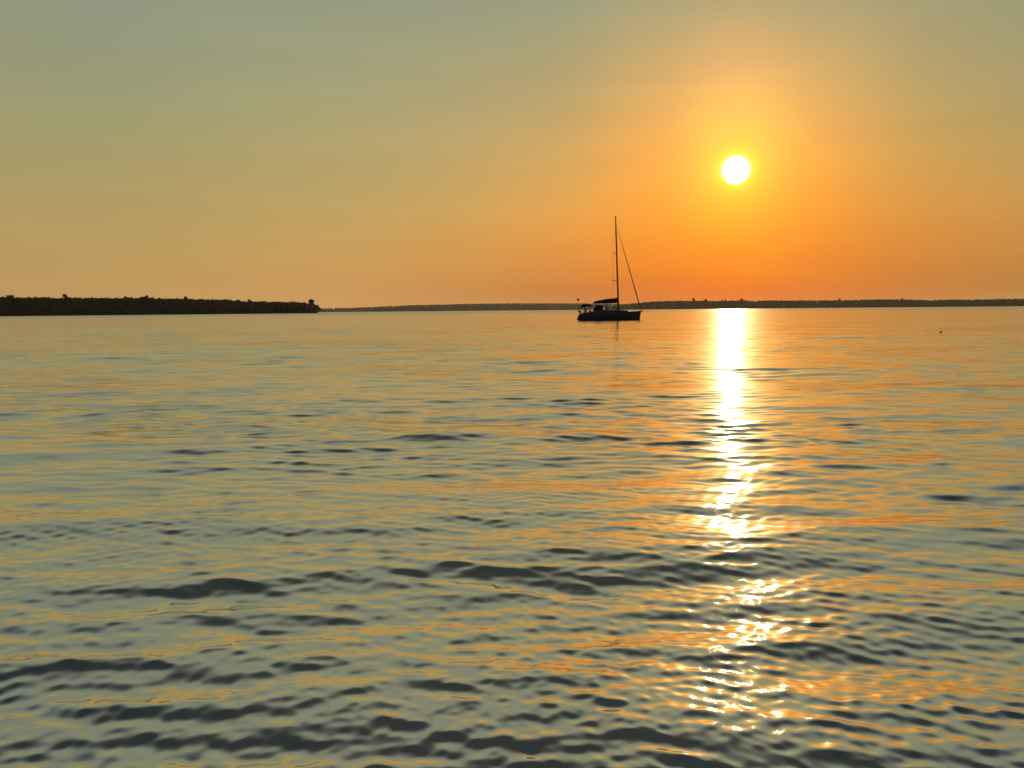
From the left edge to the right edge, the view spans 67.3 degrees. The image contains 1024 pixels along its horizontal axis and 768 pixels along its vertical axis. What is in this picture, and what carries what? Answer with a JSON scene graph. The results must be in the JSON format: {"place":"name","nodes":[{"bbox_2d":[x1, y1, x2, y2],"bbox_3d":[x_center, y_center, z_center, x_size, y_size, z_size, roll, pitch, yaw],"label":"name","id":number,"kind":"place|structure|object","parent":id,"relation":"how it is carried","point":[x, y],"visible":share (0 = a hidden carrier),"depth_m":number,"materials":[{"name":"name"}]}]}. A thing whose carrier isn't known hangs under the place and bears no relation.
{"place":"outdoors","nodes":[
{"label":"outdoors","id":0,"kind":"place"},
{"bbox_2d":[0,309,311,315],"bbox_3d":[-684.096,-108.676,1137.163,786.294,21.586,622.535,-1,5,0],"label":"headland","id":1,"kind":"structure","parent":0,"point":[129,313],"depth_m":1073.78,"materials":[{"name":"black"}]},
{"bbox_2d":[6,295,14,299],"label":"tree","id":2,"kind":"object","parent":1,"relation":"on","point":[10,296],"visible":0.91,"depth_m":1036.25,"materials":[{"name":"black plant"}]},
{"bbox_2d":[0,296,321,315],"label":"headland forest","id":3,"kind":"object","parent":1,"relation":"on","point":[26,306],"visible":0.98,"depth_m":1091.35,"materials":[{"name":"black plant"}]},
{"bbox_2d":[319,304,616,311],"bbox_3d":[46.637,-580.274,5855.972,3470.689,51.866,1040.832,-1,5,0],"label":"distant hills","id":4,"kind":"structure","parent":0,"point":[469,308],"depth_m":5594.68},
{"bbox_2d":[320,303,624,311],"bbox_3d":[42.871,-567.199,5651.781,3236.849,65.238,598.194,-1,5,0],"label":"distant forest","id":5,"kind":"object","parent":4,"relation":"on","point":[397,307],"visible":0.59,"depth_m":5624.09,"materials":[{"name":"black plant"}]},
{"bbox_2d":[0,306,1023,767],"bbox_3d":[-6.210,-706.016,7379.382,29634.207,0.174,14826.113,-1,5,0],"label":"water","id":6,"kind":"structure","parent":0,"point":[686,538],"depth_m":6.38,"materials":[{"name":"liquid"}]},
{"bbox_2d":[577,216,642,319],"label":"sailboat","id":7,"kind":"object","parent":6,"relation":"on","point":[599,312],"visible":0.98,"depth_m":134.00,"materials":[{"name":"paint"}]},
{"bbox_2d":[0,0,1023,308],"label":"sky","id":8,"kind":"structure","parent":0,"point":[337,154],"materials":[{"name":"orange"}]},
{"bbox_2d":[605,298,1023,309],"bbox_3d":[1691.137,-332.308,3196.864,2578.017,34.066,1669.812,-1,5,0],"label":"opposite shore","id":9,"kind":"structure","parent":0,"point":[800,306],"depth_m":3317.25,"materials":[{"name":"black plant"}]}
]}

